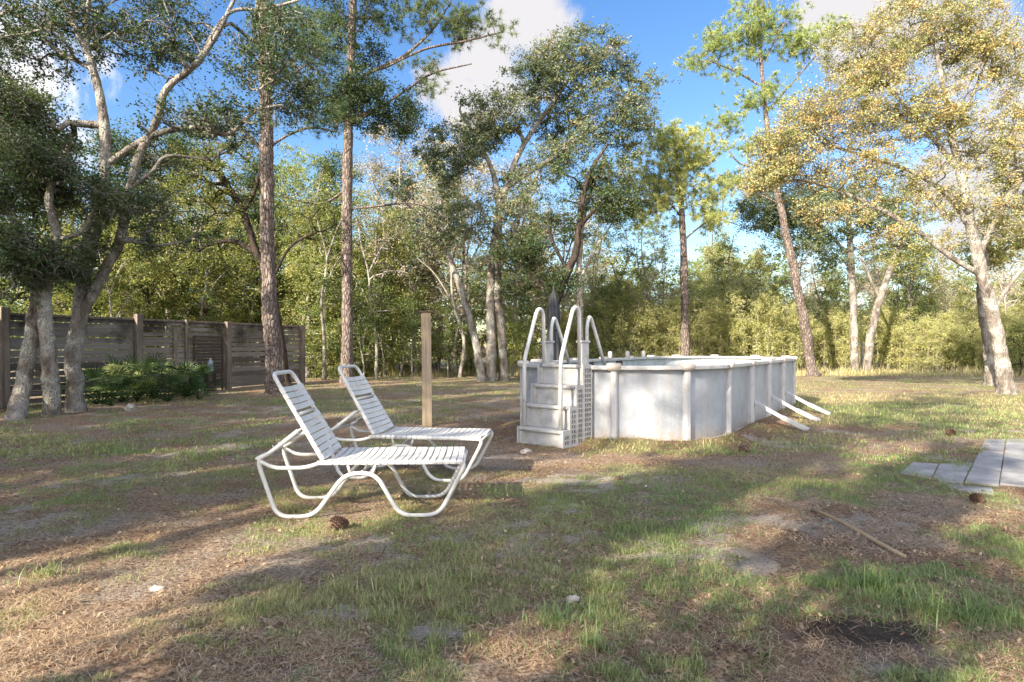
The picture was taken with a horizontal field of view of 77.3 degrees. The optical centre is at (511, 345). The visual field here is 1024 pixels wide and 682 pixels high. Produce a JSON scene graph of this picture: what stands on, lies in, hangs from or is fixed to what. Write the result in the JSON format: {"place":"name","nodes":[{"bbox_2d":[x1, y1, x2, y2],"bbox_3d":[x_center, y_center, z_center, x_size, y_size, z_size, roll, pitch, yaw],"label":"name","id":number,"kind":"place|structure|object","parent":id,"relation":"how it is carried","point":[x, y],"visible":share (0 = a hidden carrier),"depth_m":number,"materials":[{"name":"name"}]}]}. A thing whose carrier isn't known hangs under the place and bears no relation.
{"place":"outdoors","nodes":[
{"label":"outdoors","id":0,"kind":"place"},
{"bbox_2d":[0,346,1023,681],"bbox_3d":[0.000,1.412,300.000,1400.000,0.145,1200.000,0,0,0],"label":"ground","id":1,"kind":"structure","parent":0,"point":[768,552],"depth_m":5.23,"materials":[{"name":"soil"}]},
{"bbox_2d":[0,65,136,377],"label":"evergreen tree","id":2,"kind":"object","parent":1,"relation":"on","point":[43,215],"visible":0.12,"depth_m":26.78,"materials":[{"name":"green plant"}]},
{"bbox_2d":[0,67,165,420],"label":"live oak","id":3,"kind":"object","parent":1,"relation":"on","point":[34,166],"visible":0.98,"depth_m":12.84,"materials":[{"name":"green plant"}]},
{"bbox_2d":[37,215,166,380],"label":"broadleaf tree","id":4,"kind":"object","parent":1,"relation":"on","point":[95,311],"visible":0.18,"depth_m":24.14,"materials":[{"name":"green plant"}]},
{"bbox_2d":[59,363,148,403],"bbox_3d":[-10.145,0.858,15.558,2.048,1.212,2.279,0,0,41],"label":"saw palmetto","id":5,"kind":"object","parent":1,"relation":"on","point":[91,373],"visible":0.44,"depth_m":15.59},
{"bbox_2d":[85,369,137,405],"bbox_3d":[-9.666,1.000,15.119,1.280,0.919,1.617,0,0,0],"label":"saw palmetto","id":6,"kind":"object","parent":1,"relation":"on","point":[114,380],"visible":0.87,"depth_m":15.06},
{"bbox_2d":[54,114,172,324],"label":"evergreen tree","id":7,"kind":"object","parent":1,"relation":"on","point":[115,140],"visible":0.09,"depth_m":34.03,"materials":[{"name":"green plant"}]},
{"bbox_2d":[64,350,168,401],"bbox_3d":[-10.098,0.830,16.446,2.721,1.455,2.154,0,0,0],"label":"saw palmetto","id":8,"kind":"object","parent":1,"relation":"on","point":[113,365],"visible":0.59,"depth_m":16.17,"materials":[{"name":"plant"}]},
{"bbox_2d":[93,215,161,349],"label":"slender tree","id":9,"kind":"object","parent":1,"relation":"on","point":[129,301],"visible":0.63,"depth_m":23.24,"materials":[{"name":"green plant"}]},
{"bbox_2d":[103,362,169,401],"bbox_3d":[-9.631,1.012,16.282,1.530,1.201,1.743,0,0,-14],"label":"saw palmetto","id":10,"kind":"object","parent":1,"relation":"on","point":[139,378],"visible":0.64,"depth_m":16.28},
{"bbox_2d":[89,213,209,363],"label":"broadleaf tree","id":11,"kind":"object","parent":1,"relation":"on","point":[165,303],"visible":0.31,"depth_m":26.10,"materials":[{"name":"green plant"}]},
{"bbox_2d":[0,307,304,407],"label":"board fence","id":12,"kind":"object","parent":1,"relation":"on","point":[10,346],"visible":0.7,"depth_m":18.52,"materials":[{"name":"wood"}]},
{"bbox_2d":[193,335,223,391],"bbox_3d":[-9.724,0.570,20.514,0.062,1.760,1.195,0,0,20],"label":"gate","id":13,"kind":"object","parent":12,"relation":"attached to","point":[221,357],"visible":0.71,"depth_m":20.64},
{"bbox_2d":[129,360,203,401],"bbox_3d":[-8.987,0.951,16.799,1.788,1.247,1.722,0,0,0],"label":"saw palmetto","id":14,"kind":"object","parent":1,"relation":"on","point":[174,378],"visible":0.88,"depth_m":16.59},
{"bbox_2d":[0,0,337,412],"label":"live oak","id":15,"kind":"object","parent":1,"relation":"on","point":[170,48],"visible":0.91,"depth_m":13.94,"materials":[{"name":"green plant"}]},
{"bbox_2d":[110,118,256,358],"bbox_3d":[-15.816,-4.431,30.119,6.609,11.999,5.776,0,0,41],"label":"evergreen tree","id":16,"kind":"object","parent":1,"relation":"on","point":[186,148],"visible":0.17,"depth_m":29.39,"materials":[{"name":"green plant"}]},
{"bbox_2d":[152,359,233,397],"bbox_3d":[-8.885,0.912,18.011,2.152,1.188,2.406,0,0,-41],"label":"saw palmetto","id":17,"kind":"object","parent":1,"relation":"on","point":[207,368],"visible":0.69,"depth_m":17.72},
{"bbox_2d":[169,181,236,379],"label":"slender tree","id":18,"kind":"object","parent":1,"relation":"on","point":[202,305],"visible":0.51,"depth_m":26.91,"materials":[{"name":"green plant"}]},
{"bbox_2d":[162,238,262,366],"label":"broadleaf tree","id":19,"kind":"object","parent":1,"relation":"on","point":[193,317],"visible":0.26,"depth_m":29.01,"materials":[{"name":"green plant"}]},
{"bbox_2d":[102,110,350,386],"bbox_3d":[-9.248,-3.121,21.514,7.554,9.412,3.914,0,0,-22],"label":"leaning oak","id":20,"kind":"object","parent":1,"relation":"on","point":[183,268],"visible":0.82,"depth_m":21.31,"materials":[{"name":"green plant"}]},
{"bbox_2d":[211,206,280,376],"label":"slender tree","id":21,"kind":"object","parent":1,"relation":"on","point":[246,298],"visible":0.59,"depth_m":28.54,"materials":[{"name":"green plant"}]},
{"bbox_2d":[223,234,297,370],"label":"broadleaf tree","id":22,"kind":"object","parent":1,"relation":"on","point":[258,302],"visible":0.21,"depth_m":29.91,"materials":[{"name":"green plant"}]},
{"bbox_2d":[210,146,312,370],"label":"evergreen tree","id":23,"kind":"object","parent":1,"relation":"on","point":[250,181],"visible":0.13,"depth_m":33.94,"materials":[{"name":"green plant"}]},
{"bbox_2d":[255,135,326,324],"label":"slender tree","id":24,"kind":"object","parent":1,"relation":"on","point":[297,174],"visible":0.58,"depth_m":28.86,"materials":[{"name":"green plant"}]},
{"bbox_2d":[273,144,317,364],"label":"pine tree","id":25,"kind":"object","parent":1,"relation":"on","point":[299,166],"visible":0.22,"depth_m":44.66,"materials":[{"name":"green plant"}]},
{"bbox_2d":[245,0,364,393],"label":"pine tree","id":26,"kind":"object","parent":1,"relation":"on","point":[270,324],"visible":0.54,"depth_m":19.12,"materials":[{"name":"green plant"}]},
{"bbox_2d":[259,205,372,377],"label":"broadleaf tree","id":27,"kind":"object","parent":1,"relation":"on","point":[305,257],"visible":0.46,"depth_m":28.83,"materials":[{"name":"green plant"}]},
{"bbox_2d":[287,149,360,379],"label":"slender tree","id":28,"kind":"object","parent":1,"relation":"on","point":[324,280],"visible":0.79,"depth_m":26.44,"materials":[{"name":"green plant"}]},
{"bbox_2d":[292,322,355,378],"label":"bush","id":29,"kind":"object","parent":1,"relation":"on","point":[307,345],"visible":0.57,"depth_m":27.61,"materials":[{"name":"green plant"}]},
{"bbox_2d":[289,266,367,371],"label":"sapling","id":30,"kind":"object","parent":1,"relation":"on","point":[327,322],"visible":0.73,"depth_m":26.75,"materials":[{"name":"green plant"}]},
{"bbox_2d":[282,143,375,362],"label":"evergreen tree","id":31,"kind":"object","parent":1,"relation":"on","point":[331,169],"visible":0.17,"depth_m":40.89,"materials":[{"name":"green plant"}]},
{"bbox_2d":[322,171,394,367],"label":"slender tree","id":32,"kind":"object","parent":1,"relation":"on","point":[358,249],"visible":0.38,"depth_m":29.87,"materials":[{"name":"green plant"}]},
{"bbox_2d":[255,370,467,518],"bbox_3d":[-1.282,0.837,5.707,1.755,1.230,0.709,0,0,-3],"label":"lounge chair","id":33,"kind":"object","parent":1,"relation":"on","point":[309,428],"visible":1,"depth_m":5.49,"materials":[{"name":"white plastic"}]},
{"bbox_2d":[333,278,399,375],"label":"sapling","id":34,"kind":"object","parent":1,"relation":"on","point":[370,318],"visible":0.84,"depth_m":27.39,"materials":[{"name":"green plant"}]},
{"bbox_2d":[340,165,416,378],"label":"slender tree","id":35,"kind":"object","parent":1,"relation":"on","point":[385,310],"visible":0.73,"depth_m":28.08,"materials":[{"name":"green plant"}]},
{"bbox_2d":[353,267,417,376],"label":"sapling","id":36,"kind":"object","parent":1,"relation":"on","point":[385,290],"visible":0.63,"depth_m":28.86,"materials":[{"name":"green plant"}]},
{"bbox_2d":[352,205,436,373],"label":"broadleaf tree","id":37,"kind":"object","parent":1,"relation":"on","point":[380,233],"visible":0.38,"depth_m":30.67,"materials":[{"name":"green plant"}]},
{"bbox_2d":[275,0,520,385],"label":"pine tree","id":38,"kind":"object","parent":1,"relation":"on","point":[365,93],"visible":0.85,"depth_m":22.85,"materials":[{"name":"green plant"}]},
{"bbox_2d":[315,569,481,617],"bbox_3d":[-0.639,1.413,3.727,0.956,0.147,0.674,0,0,0],"label":"grass clump","id":39,"kind":"object","parent":1,"relation":"on","point":[407,590],"visible":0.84,"depth_m":3.70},
{"bbox_2d":[352,113,453,372],"bbox_3d":[-5.585,-5.409,34.114,5.933,13.994,6.185,0,0,28],"label":"bare tree","id":40,"kind":"object","parent":1,"relation":"on","point":[376,165],"visible":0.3,"depth_m":33.66,"materials":[{"name":"green plant"}]},
{"bbox_2d":[372,204,435,375],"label":"slender tree","id":41,"kind":"object","parent":1,"relation":"on","point":[409,294],"visible":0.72,"depth_m":29.76,"materials":[{"name":"green plant"}]},
{"bbox_2d":[360,159,449,370],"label":"tree","id":42,"kind":"object","parent":1,"relation":"on","point":[395,180],"visible":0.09,"depth_m":36.14,"materials":[{"name":"green plant"}]},
{"bbox_2d":[326,364,492,481],"bbox_3d":[-1.129,0.837,7.177,1.755,1.230,0.709,0,0,8],"label":"lounge chair","id":43,"kind":"object","parent":1,"relation":"on","point":[411,435],"visible":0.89,"depth_m":7.09,"materials":[{"name":"white plastic"}]},
{"bbox_2d":[379,286,450,378],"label":"sapling","id":44,"kind":"object","parent":1,"relation":"on","point":[408,332],"visible":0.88,"depth_m":27.93,"materials":[{"name":"green plant"}]},
{"bbox_2d":[378,157,458,373],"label":"slender tree","id":45,"kind":"object","parent":1,"relation":"on","point":[415,367],"visible":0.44,"depth_m":31.05,"materials":[{"name":"green plant"}]},
{"bbox_2d":[418,311,437,426],"bbox_3d":[-1.486,0.426,11.484,0.345,2.088,0.200,-1,1,-12],"label":"wooden post","id":46,"kind":"object","parent":1,"relation":"on","point":[426,369],"visible":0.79,"depth_m":11.39,"materials":[{"name":"brown wood"}]},
{"bbox_2d":[377,120,489,373],"bbox_3d":[-4.302,-4.940,32.249,6.263,13.036,6.529,0,0,-27],"label":"bare tree","id":47,"kind":"object","parent":1,"relation":"on","point":[432,276],"visible":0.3,"depth_m":32.42,"materials":[{"name":"green plant"}]},
{"bbox_2d":[422,295,473,376],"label":"sapling","id":48,"kind":"object","parent":1,"relation":"on","point":[452,326],"visible":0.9,"depth_m":28.86,"materials":[{"name":"green plant"}]},
{"bbox_2d":[420,153,484,374],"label":"slender tree","id":49,"kind":"object","parent":1,"relation":"on","point":[466,280],"visible":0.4,"depth_m":30.96,"materials":[{"name":"green plant"}]},
{"bbox_2d":[416,162,493,376],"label":"slender tree","id":50,"kind":"object","parent":1,"relation":"on","point":[451,295],"visible":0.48,"depth_m":28.94,"materials":[{"name":"green plant"}]},
{"bbox_2d":[416,108,502,365],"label":"bare tree","id":51,"kind":"object","parent":1,"relation":"on","point":[464,242],"visible":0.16,"depth_m":39.74,"materials":[{"name":"green plant"}]},
{"bbox_2d":[0,417,1023,681],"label":"pine straw","id":52,"kind":"object","parent":1,"relation":"on","point":[206,667],"visible":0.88,"depth_m":3.42,"materials":[{"name":"plant"}]},
{"bbox_2d":[0,374,1023,681],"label":"leaf litter","id":53,"kind":"object","parent":1,"relation":"on","point":[836,608],"visible":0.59,"depth_m":3.65,"materials":[{"name":"brown plant"}]},
{"bbox_2d":[0,380,1023,681],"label":"fallen twigs","id":54,"kind":"object","parent":1,"relation":"on","point":[522,574],"visible":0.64,"depth_m":3.31,"materials":[{"name":"brown wood"}]},
{"bbox_2d":[4,246,1023,358],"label":"wood","id":55,"kind":"object","parent":1,"relation":"on","point":[669,277],"visible":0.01,"depth_m":67.20,"materials":[{"name":"green plant"}]},
{"bbox_2d":[373,6,681,381],"bbox_3d":[0.451,-5.881,25.904,11.978,14.973,5.294,0,0,0],"label":"live oak","id":56,"kind":"object","parent":1,"relation":"on","point":[550,72],"visible":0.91,"depth_m":25.63,"materials":[{"name":"green plant"}]},
{"bbox_2d":[484,150,589,347],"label":"tree","id":57,"kind":"object","parent":1,"relation":"on","point":[536,328],"visible":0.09,"depth_m":37.53,"materials":[{"name":"green plant"}]},
{"bbox_2d":[492,595,605,637],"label":"grass clump","id":58,"kind":"object","parent":1,"relation":"on","point":[551,611],"visible":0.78,"depth_m":3.33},
{"bbox_2d":[539,286,561,359],"bbox_3d":[0.841,0.120,12.994,0.426,2.660,0.440,0,0,39],"label":"folded umbrella","id":59,"kind":"object","parent":1,"relation":"on","point":[553,310],"visible":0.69,"depth_m":12.92,"materials":[{"name":"fabric"}]},
{"bbox_2d":[517,305,605,448],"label":"pool steps","id":60,"kind":"structure","parent":1,"relation":"on","point":[541,411],"depth_m":9.44,"materials":[{"name":"white plastic"}]},
{"bbox_2d":[537,169,600,320],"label":"slender tree","id":61,"kind":"object","parent":1,"relation":"on","point":[566,258],"visible":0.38,"depth_m":31.89,"materials":[{"name":"green plant"}]},
{"bbox_2d":[479,140,662,326],"bbox_3d":[2.203,-3.005,24.012,6.835,9.152,3.575,0,0,0],"label":"dark oak","id":62,"kind":"object","parent":1,"relation":"on","point":[532,252],"visible":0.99,"depth_m":23.87,"materials":[{"name":"green plant"}]},
{"bbox_2d":[538,179,646,357],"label":"slender oak","id":63,"kind":"object","parent":1,"relation":"on","point":[579,295],"visible":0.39,"depth_m":28.90,"materials":[{"name":"green plant"}]},
{"bbox_2d":[546,261,639,359],"bbox_3d":[4.312,-1.561,35.979,5.800,6.220,5.311,0,0,44],"label":"bamboo clump","id":64,"kind":"object","parent":1,"relation":"on","point":[572,336],"visible":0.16,"depth_m":35.12,"materials":[{"name":"green plant"}]},
{"bbox_2d":[563,197,629,299],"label":"tree","id":65,"kind":"object","parent":1,"relation":"on","point":[598,251],"visible":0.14,"depth_m":43.69,"materials":[{"name":"green plant"}]},
{"bbox_2d":[519,615,674,675],"bbox_3d":[0.376,1.414,3.037,0.780,0.183,0.458,0,0,27],"label":"grass clump","id":66,"kind":"object","parent":1,"relation":"on","point":[589,640],"visible":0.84,"depth_m":3.04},
{"bbox_2d":[568,272,631,358],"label":"sapling","id":67,"kind":"object","parent":1,"relation":"on","point":[601,292],"visible":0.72,"depth_m":32.73,"materials":[{"name":"green plant"}]},
{"bbox_2d":[591,221,644,352],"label":"slender tree","id":68,"kind":"object","parent":1,"relation":"on","point":[622,236],"visible":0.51,"depth_m":33.57,"materials":[{"name":"green plant"}]},
{"bbox_2d":[572,285,668,358],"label":"bamboo clump","id":69,"kind":"object","parent":1,"relation":"on","point":[626,341],"visible":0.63,"depth_m":32.66,"materials":[{"name":"green plant"}]},
{"bbox_2d":[617,248,656,349],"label":"slender tree","id":70,"kind":"object","parent":1,"relation":"on","point":[637,278],"visible":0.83,"depth_m":32.72,"materials":[{"name":"green plant"}]},
{"bbox_2d":[612,305,680,355],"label":"bamboo clump","id":71,"kind":"object","parent":1,"relation":"on","point":[659,324],"visible":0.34,"depth_m":32.88,"materials":[{"name":"green plant"}]},
{"bbox_2d":[629,211,671,315],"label":"tree","id":72,"kind":"object","parent":1,"relation":"on","point":[646,224],"visible":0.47,"depth_m":35.82,"materials":[{"name":"green plant"}]},
{"bbox_2d":[312,363,1023,376],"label":"tall weeds","id":73,"kind":"object","parent":1,"relation":"on","point":[902,372],"visible":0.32,"depth_m":31.14,"materials":[{"name":"green plant"}]},
{"bbox_2d":[642,223,697,307],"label":"slender tree","id":74,"kind":"object","parent":1,"relation":"on","point":[667,261],"visible":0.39,"depth_m":36.94,"materials":[{"name":"green plant"}]},
{"bbox_2d":[628,268,714,346],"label":"bamboo clump","id":75,"kind":"object","parent":1,"relation":"on","point":[676,286],"visible":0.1,"depth_m":35.26,"materials":[{"name":"green plant"}]},
{"bbox_2d":[517,351,830,440],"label":"above ground pool","id":76,"kind":"structure","parent":1,"relation":"on","point":[669,398],"depth_m":9.68,"materials":[{"name":"white metal"}]},
{"bbox_2d":[631,292,730,355],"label":"bamboo clump","id":77,"kind":"object","parent":1,"relation":"on","point":[673,318],"visible":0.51,"depth_m":32.87,"materials":[{"name":"green plant"}]},
{"bbox_2d":[615,115,749,355],"bbox_3d":[7.731,-4.373,28.966,7.388,11.897,4.468,0,0,0],"label":"pine tree","id":78,"kind":"object","parent":1,"relation":"on","point":[664,143],"visible":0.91,"depth_m":28.75,"materials":[{"name":"green plant"}]},
{"bbox_2d":[663,268,749,353],"bbox_3d":[10.794,-1.392,35.960,5.016,5.872,5.478,0,0,23],"label":"bamboo clump","id":79,"kind":"object","parent":1,"relation":"on","point":[703,291],"visible":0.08,"depth_m":35.03,"materials":[{"name":"green plant"}]},
{"bbox_2d":[680,310,755,355],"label":"bamboo clump","id":80,"kind":"object","parent":1,"relation":"on","point":[720,341],"visible":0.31,"depth_m":33.12,"materials":[{"name":"green plant"}]},
{"bbox_2d":[702,224,751,340],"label":"slender tree","id":81,"kind":"object","parent":1,"relation":"on","point":[718,263],"visible":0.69,"depth_m":35.14,"materials":[{"name":"green plant"}]},
{"bbox_2d":[688,239,801,348],"bbox_3d":[13.268,-2.381,37.959,7.089,7.914,6.491,0,0,-38],"label":"bamboo clump","id":82,"kind":"object","parent":1,"relation":"on","point":[735,266],"visible":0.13,"depth_m":36.96,"materials":[{"name":"green plant"}]},
{"bbox_2d":[696,276,799,356],"bbox_3d":[12.415,-1.072,33.996,5.930,5.118,5.342,0,0,25],"label":"bamboo clump","id":83,"kind":"object","parent":1,"relation":"on","point":[764,348],"visible":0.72,"depth_m":33.08,"materials":[{"name":"green plant"}]},
{"bbox_2d":[672,0,850,376],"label":"pine tree","id":84,"kind":"object","parent":1,"relation":"on","point":[756,32],"visible":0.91,"depth_m":29.84,"materials":[{"name":"green plant"}]},
{"bbox_2d":[744,297,820,370],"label":"bamboo clump","id":85,"kind":"object","parent":1,"relation":"on","point":[794,341],"visible":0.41,"depth_m":33.76,"materials":[{"name":"green plant"}]},
{"bbox_2d":[715,160,917,370],"bbox_3d":[15.718,-3.952,32.617,10.462,11.054,5.262,0,0,-17],"label":"live oak","id":86,"kind":"object","parent":1,"relation":"on","point":[768,223],"visible":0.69,"depth_m":32.18,"materials":[{"name":"green plant"}]},
{"bbox_2d":[810,241,858,369],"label":"slender tree","id":87,"kind":"object","parent":1,"relation":"on","point":[823,291],"visible":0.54,"depth_m":37.18,"materials":[{"name":"green plant"}]},
{"bbox_2d":[797,296,881,369],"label":"bamboo clump","id":88,"kind":"object","parent":1,"relation":"on","point":[837,338],"visible":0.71,"depth_m":35.31,"materials":[{"name":"green plant"}]},
{"bbox_2d":[765,553,955,607],"bbox_3d":[2.039,1.381,3.825,1.136,0.264,0.638,0,0,13],"label":"grass clump","id":89,"kind":"object","parent":1,"relation":"on","point":[877,578],"visible":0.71,"depth_m":3.78,"materials":[{"name":"plant"}]},
{"bbox_2d":[838,217,910,367],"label":"slender tree","id":90,"kind":"object","parent":1,"relation":"on","point":[868,292],"visible":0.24,"depth_m":41.95,"materials":[{"name":"green plant"}]},
{"bbox_2d":[732,0,1023,394],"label":"golden oak","id":91,"kind":"object","parent":1,"relation":"on","point":[788,165],"visible":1,"depth_m":18.78,"materials":[{"name":"yellow plant"}]},
{"bbox_2d":[845,293,935,370],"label":"bamboo clump","id":92,"kind":"object","parent":1,"relation":"on","point":[885,320],"visible":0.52,"depth_m":35.27,"materials":[{"name":"green plant"}]},
{"bbox_2d":[856,181,966,372],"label":"live oak","id":93,"kind":"object","parent":1,"relation":"on","point":[896,257],"visible":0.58,"depth_m":32.84,"materials":[{"name":"green plant"}]},
{"bbox_2d":[894,238,936,370],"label":"slender tree","id":94,"kind":"object","parent":1,"relation":"on","point":[920,299],"visible":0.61,"depth_m":34.88,"materials":[{"name":"green plant"}]},
{"bbox_2d":[885,315,964,371],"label":"bamboo clump","id":95,"kind":"object","parent":1,"relation":"on","point":[916,344],"visible":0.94,"depth_m":33.88,"materials":[{"name":"green plant"}]},
{"bbox_2d":[842,572,1021,646],"bbox_3d":[2.269,1.389,3.384,1.020,0.207,0.704,0,0,0],"label":"grass clump","id":96,"kind":"object","parent":1,"relation":"on","point":[927,605],"visible":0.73,"depth_m":3.41,"materials":[{"name":"plant"}]},
{"bbox_2d":[904,304,980,372],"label":"bamboo clump","id":97,"kind":"object","parent":1,"relation":"on","point":[945,319],"visible":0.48,"depth_m":34.13,"materials":[{"name":"green plant"}]},
{"bbox_2d":[876,578,1023,652],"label":"grass clump","id":98,"kind":"object","parent":1,"relation":"on","point":[971,611],"visible":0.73,"depth_m":3.36,"materials":[{"name":"plant"}]},
{"bbox_2d":[933,463,972,484],"bbox_3d":[5.025,1.468,7.322,0.309,0.064,1.572,0,0,39],"label":"paver","id":99,"kind":"object","parent":1,"relation":"on","point":[943,467],"visible":0.5,"depth_m":7.23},
{"bbox_2d":[941,241,997,327],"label":"slender tree","id":100,"kind":"object","parent":1,"relation":"on","point":[960,284],"visible":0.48,"depth_m":34.79,"materials":[{"name":"green plant"}]},
{"bbox_2d":[939,321,1011,372],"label":"bamboo clump","id":101,"kind":"object","parent":1,"relation":"on","point":[978,352],"visible":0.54,"depth_m":33.61,"materials":[{"name":"green plant"}]},
{"bbox_2d":[936,151,1023,385],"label":"shadowed oak","id":102,"kind":"object","parent":1,"relation":"on","point":[998,256],"visible":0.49,"depth_m":22.90,"materials":[{"name":"green plant"}]},
{"bbox_2d":[965,439,1005,486],"bbox_3d":[6.159,1.464,8.233,0.284,0.072,4.059,0,0,39],"label":"paver","id":103,"kind":"object","parent":1,"relation":"on","point":[986,468],"visible":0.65,"depth_m":7.61,"materials":[{"name":"concrete"}]},
{"bbox_2d":[975,318,1023,374],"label":"bush","id":104,"kind":"object","parent":1,"relation":"on","point":[1021,353],"visible":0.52,"depth_m":31.12,"materials":[{"name":"green plant"}]},
{"bbox_2d":[1000,439,1023,486],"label":"paver","id":105,"kind":"object","parent":1,"relation":"on","point":[1012,473],"visible":0.78,"depth_m":7.66,"materials":[{"name":"concrete"}]},
{"bbox_2d":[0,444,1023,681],"bbox_3d":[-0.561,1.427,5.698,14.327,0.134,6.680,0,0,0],"label":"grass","id":106,"kind":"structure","parent":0,"point":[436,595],"depth_m":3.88,"materials":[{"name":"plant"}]},
{"bbox_2d":[0,0,1023,345],"label":"sky","id":107,"kind":"structure","parent":0,"point":[663,30],"materials":[{"name":"blue"}]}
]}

